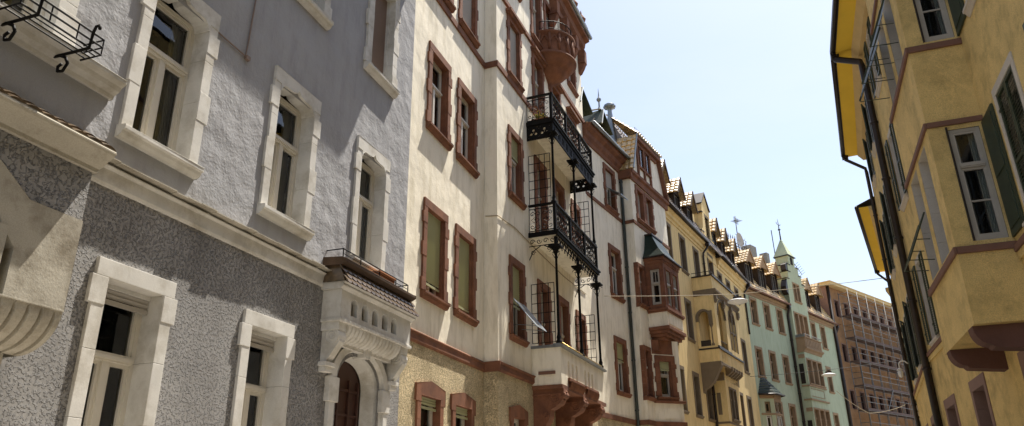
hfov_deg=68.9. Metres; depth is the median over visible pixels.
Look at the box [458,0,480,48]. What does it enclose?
window
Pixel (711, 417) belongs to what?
window
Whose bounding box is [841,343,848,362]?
window
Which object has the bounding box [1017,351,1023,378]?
window
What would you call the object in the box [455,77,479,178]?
window
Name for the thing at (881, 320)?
window
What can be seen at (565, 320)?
window
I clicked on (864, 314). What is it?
window
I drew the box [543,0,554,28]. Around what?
window
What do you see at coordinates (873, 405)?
window
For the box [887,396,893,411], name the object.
window
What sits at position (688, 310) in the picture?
window
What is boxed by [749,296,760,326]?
window
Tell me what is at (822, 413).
window
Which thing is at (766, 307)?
window
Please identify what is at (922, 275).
window
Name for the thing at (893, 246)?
window
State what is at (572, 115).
window
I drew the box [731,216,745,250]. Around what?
roof antenna
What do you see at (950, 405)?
window
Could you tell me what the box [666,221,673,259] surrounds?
window
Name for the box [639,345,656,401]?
window
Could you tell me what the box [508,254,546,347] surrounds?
window
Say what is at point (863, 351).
window
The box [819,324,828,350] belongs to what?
window
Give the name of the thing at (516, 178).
window
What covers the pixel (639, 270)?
window
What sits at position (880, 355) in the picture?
window
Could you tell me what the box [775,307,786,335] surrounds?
window
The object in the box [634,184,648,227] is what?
window
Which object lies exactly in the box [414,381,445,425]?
window
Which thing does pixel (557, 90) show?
window
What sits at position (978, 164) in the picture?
window
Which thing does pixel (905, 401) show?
window
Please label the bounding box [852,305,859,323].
window
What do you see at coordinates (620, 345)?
window
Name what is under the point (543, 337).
window
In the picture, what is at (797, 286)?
window
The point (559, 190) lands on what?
window
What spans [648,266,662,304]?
window
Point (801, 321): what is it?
window
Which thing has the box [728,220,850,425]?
townhouse
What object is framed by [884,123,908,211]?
window
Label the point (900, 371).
wall lantern
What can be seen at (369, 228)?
window
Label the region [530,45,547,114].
window
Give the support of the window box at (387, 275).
on the townhouse at (198, 213)
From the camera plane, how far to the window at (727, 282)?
46.68 m
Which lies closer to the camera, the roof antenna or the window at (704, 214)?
the window at (704, 214)
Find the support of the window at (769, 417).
in the townhouse at (791, 331)
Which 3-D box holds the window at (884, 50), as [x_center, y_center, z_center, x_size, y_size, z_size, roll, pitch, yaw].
[8.012,-3.324,15.727,0.238,1.988,0.900,-8,-23,18]
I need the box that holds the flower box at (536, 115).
[534,111,547,119]
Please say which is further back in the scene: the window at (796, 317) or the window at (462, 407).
the window at (796, 317)
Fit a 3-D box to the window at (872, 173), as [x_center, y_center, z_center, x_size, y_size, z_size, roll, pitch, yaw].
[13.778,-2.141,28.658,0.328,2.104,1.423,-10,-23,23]
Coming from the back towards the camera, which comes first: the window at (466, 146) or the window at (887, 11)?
the window at (466, 146)
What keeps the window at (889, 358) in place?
in the apartment block
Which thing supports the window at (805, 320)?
in the townhouse at (791, 331)
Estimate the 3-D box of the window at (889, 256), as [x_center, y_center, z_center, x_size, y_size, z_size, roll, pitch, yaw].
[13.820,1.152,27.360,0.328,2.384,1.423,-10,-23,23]
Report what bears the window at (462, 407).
in the townhouse at (542, 267)
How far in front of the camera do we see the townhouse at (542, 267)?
21.10 m
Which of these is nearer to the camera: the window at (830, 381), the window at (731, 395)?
the window at (731, 395)
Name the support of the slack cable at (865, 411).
hanging from the townhouse at (791, 331)
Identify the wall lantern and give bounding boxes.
[897,360,907,377]
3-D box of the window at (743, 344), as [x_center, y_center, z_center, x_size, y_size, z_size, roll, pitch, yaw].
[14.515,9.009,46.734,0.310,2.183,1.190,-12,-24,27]
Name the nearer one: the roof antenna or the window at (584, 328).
the window at (584, 328)
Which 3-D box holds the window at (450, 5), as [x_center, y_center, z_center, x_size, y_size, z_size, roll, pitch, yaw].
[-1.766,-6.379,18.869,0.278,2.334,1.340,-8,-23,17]
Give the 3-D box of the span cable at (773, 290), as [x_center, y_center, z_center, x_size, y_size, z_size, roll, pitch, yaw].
[9.007,2.880,28.645,11.190,0.855,0.403,1,-22,-4]
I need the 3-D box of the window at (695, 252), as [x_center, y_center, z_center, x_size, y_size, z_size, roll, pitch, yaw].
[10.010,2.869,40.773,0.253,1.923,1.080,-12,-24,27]
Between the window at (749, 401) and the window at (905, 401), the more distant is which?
the window at (905, 401)
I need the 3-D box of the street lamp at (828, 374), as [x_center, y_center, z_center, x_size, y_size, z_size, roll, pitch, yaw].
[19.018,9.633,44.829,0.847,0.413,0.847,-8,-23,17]
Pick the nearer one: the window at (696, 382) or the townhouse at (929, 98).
the townhouse at (929, 98)
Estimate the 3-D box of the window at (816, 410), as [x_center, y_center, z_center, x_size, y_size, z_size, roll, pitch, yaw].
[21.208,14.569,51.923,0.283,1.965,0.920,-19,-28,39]
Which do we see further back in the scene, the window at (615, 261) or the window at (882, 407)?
the window at (882, 407)
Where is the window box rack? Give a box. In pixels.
[0,0,104,72]
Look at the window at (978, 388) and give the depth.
15.93 m
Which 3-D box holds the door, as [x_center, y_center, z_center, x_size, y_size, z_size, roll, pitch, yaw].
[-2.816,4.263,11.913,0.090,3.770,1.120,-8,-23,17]
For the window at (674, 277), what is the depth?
31.68 m
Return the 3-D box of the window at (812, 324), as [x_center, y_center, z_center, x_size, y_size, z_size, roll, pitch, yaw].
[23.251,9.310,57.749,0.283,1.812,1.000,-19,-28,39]
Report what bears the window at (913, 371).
in the townhouse at (929, 98)
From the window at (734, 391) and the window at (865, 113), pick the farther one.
the window at (734, 391)
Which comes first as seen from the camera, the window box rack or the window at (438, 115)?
the window box rack
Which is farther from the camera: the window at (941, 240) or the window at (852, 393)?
the window at (852, 393)
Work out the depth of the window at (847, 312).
64.06 m
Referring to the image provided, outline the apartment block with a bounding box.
[810,280,914,425]
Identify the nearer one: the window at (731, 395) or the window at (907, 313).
the window at (907, 313)
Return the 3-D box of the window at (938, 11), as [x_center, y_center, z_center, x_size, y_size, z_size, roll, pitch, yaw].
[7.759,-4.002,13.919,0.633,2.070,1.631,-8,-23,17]
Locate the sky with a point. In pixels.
(736, 98)
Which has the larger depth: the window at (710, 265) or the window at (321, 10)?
the window at (710, 265)
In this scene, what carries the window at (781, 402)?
in the townhouse at (791, 331)
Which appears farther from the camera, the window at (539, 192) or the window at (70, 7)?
the window at (539, 192)
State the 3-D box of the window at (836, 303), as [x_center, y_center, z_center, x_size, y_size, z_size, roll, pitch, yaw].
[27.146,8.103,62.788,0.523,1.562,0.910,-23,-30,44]
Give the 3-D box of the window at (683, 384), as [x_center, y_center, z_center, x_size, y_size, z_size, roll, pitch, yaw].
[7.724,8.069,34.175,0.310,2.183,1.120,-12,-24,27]
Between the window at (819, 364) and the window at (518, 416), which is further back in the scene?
the window at (819, 364)
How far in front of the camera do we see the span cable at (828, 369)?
45.14 m
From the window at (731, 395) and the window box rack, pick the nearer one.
the window box rack
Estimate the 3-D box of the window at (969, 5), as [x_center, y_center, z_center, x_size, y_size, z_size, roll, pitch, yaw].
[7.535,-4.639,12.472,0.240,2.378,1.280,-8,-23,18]
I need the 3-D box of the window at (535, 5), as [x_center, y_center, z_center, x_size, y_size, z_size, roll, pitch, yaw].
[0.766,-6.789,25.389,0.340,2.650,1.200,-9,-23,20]
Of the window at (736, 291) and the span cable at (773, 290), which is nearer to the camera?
the span cable at (773, 290)
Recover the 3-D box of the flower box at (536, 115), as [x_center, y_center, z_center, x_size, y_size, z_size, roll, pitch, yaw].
[0.862,-2.908,22.716,0.546,0.407,0.256,-8,-23,17]
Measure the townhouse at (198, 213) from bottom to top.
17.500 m
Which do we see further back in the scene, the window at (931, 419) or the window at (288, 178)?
the window at (931, 419)
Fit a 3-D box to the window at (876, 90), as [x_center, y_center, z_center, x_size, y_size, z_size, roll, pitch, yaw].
[10.841,-4.615,22.294,0.240,2.098,1.830,-8,-23,18]
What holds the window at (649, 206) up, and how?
in the townhouse at (542, 267)
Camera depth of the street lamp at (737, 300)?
28.46 m
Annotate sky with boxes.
[576,0,890,302]
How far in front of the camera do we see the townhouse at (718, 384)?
39.21 m
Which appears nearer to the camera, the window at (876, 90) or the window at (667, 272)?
the window at (876, 90)
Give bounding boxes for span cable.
[673,277,886,295]
[750,360,897,376]
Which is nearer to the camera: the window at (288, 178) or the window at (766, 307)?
the window at (288, 178)
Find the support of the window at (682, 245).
in the townhouse at (718, 384)
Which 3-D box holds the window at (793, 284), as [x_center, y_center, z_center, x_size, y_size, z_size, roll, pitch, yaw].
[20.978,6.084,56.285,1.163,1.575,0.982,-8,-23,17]
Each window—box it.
[4,0,80,46]
[63,256,177,425]
[114,0,220,179]
[229,309,295,425]
[256,65,321,240]
[297,0,333,30]
[348,135,390,270]
[363,0,400,98]
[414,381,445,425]
[419,197,450,310]
[425,40,453,150]
[443,0,455,12]
[450,392,475,425]
[453,223,479,326]
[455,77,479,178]
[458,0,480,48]
[506,7,525,93]
[507,124,526,210]
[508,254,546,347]
[509,405,528,425]
[529,0,543,50]
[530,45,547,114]
[534,154,548,231]
[537,279,552,345]
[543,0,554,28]
[551,84,564,122]
[555,178,566,234]
[559,295,571,347]
[566,106,580,147]
[567,70,578,98]
[570,198,581,246]
[575,309,587,356]
[602,162,619,216]
[608,243,625,303]
[613,335,631,397]
[633,262,649,309]
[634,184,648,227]
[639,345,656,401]
[644,192,656,234]
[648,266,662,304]
[653,267,673,307]
[653,355,679,400]
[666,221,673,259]
[671,272,680,311]
[678,233,689,275]
[680,365,689,414]
[684,297,695,343]
[692,246,700,275]
[692,371,704,418]
[704,214,711,247]
[706,387,715,422]
[707,252,713,273]
[717,270,722,281]
[725,278,730,289]
[728,387,737,422]
[733,389,741,423]
[734,286,739,305]
[739,392,746,425]
[740,338,749,375]
[746,395,754,425]
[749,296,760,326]
[754,345,766,378]
[762,302,773,331]
[764,402,770,412]
[766,415,772,425]
[768,350,779,382]
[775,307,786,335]
[781,354,793,385]
[781,402,785,425]
[788,403,797,425]
[792,282,799,303]
[793,311,800,334]
[796,284,802,304]
[798,313,805,335]
[803,315,809,336]
[806,358,815,385]
[809,320,817,340]
[811,359,820,386]
[813,407,821,425]
[817,361,826,387]
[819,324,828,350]
[819,408,826,425]
[824,409,831,425]
[825,366,834,393]
[833,299,840,317]
[833,412,839,425]
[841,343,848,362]
[843,302,850,320]
[849,389,857,409]
[851,345,857,363]
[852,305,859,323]
[859,391,866,408]
[860,348,866,366]
[861,95,875,158]
[862,128,875,188]
[862,309,867,325]
[863,16,882,98]
[868,393,875,408]
[869,351,876,368]
[870,312,876,328]
[878,11,896,103]
[878,353,885,370]
[878,395,884,409]
[879,184,897,257]
[879,211,895,279]
[879,315,885,331]
[880,0,935,76]
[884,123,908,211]
[887,318,894,334]
[887,356,894,373]
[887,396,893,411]
[895,398,901,412]
[900,315,917,384]
[902,293,921,371]
[904,400,910,414]
[911,171,938,279]
[911,249,939,346]
[912,0,965,42]
[918,136,986,263]
[930,415,934,425]
[943,393,960,425]
[945,103,1023,240]
[962,0,975,16]
[968,372,995,425]
[991,51,1023,226]
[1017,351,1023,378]
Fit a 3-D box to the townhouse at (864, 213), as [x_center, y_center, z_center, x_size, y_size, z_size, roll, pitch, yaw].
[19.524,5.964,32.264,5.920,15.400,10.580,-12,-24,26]
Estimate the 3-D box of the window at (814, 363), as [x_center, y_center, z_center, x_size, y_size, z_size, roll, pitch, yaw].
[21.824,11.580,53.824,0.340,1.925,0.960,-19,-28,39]
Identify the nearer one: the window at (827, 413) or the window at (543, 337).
the window at (543, 337)
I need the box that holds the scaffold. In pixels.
[837,288,915,425]
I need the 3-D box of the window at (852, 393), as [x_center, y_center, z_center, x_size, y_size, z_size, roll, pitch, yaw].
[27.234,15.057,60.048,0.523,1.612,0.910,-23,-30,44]
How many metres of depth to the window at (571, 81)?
28.91 m
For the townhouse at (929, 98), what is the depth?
13.54 m
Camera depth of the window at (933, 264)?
14.71 m
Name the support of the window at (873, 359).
in the apartment block
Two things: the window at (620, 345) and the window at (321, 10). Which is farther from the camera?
the window at (620, 345)
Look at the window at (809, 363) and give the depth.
53.34 m
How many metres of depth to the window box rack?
6.44 m
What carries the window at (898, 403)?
in the apartment block
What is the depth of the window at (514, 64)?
22.61 m
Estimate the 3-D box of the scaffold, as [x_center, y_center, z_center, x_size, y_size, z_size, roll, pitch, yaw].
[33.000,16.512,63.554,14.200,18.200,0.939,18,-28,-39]
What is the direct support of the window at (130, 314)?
in the townhouse at (198, 213)
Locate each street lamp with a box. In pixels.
[728,294,747,304]
[821,371,835,376]
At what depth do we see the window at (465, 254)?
17.61 m
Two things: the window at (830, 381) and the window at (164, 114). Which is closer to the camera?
the window at (164, 114)
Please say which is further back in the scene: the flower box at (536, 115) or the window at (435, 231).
the flower box at (536, 115)
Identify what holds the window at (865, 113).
in the townhouse at (929, 98)
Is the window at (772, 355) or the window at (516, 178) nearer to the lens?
the window at (516, 178)
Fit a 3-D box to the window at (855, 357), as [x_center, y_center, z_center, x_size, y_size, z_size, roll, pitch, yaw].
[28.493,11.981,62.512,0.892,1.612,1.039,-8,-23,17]
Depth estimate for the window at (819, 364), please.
54.65 m
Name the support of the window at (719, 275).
in the townhouse at (718, 384)
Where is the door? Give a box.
[334,362,359,425]
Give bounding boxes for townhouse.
[0,0,418,425]
[280,0,687,425]
[614,124,760,425]
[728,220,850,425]
[830,0,1023,425]
[855,199,920,425]
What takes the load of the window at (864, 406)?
in the apartment block
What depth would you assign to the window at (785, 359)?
52.38 m
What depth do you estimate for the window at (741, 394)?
43.82 m
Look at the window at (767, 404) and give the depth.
47.85 m
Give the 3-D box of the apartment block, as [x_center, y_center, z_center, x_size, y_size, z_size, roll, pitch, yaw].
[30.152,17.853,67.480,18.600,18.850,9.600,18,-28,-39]
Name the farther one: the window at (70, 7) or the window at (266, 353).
the window at (266, 353)
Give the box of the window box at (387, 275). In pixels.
[372,270,395,283]
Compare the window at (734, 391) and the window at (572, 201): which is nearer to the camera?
the window at (572, 201)
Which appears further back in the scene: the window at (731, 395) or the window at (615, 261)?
the window at (731, 395)
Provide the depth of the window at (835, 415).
56.78 m
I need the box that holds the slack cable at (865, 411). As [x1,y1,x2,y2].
[837,391,904,412]
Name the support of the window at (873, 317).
in the apartment block
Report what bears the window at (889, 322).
in the apartment block

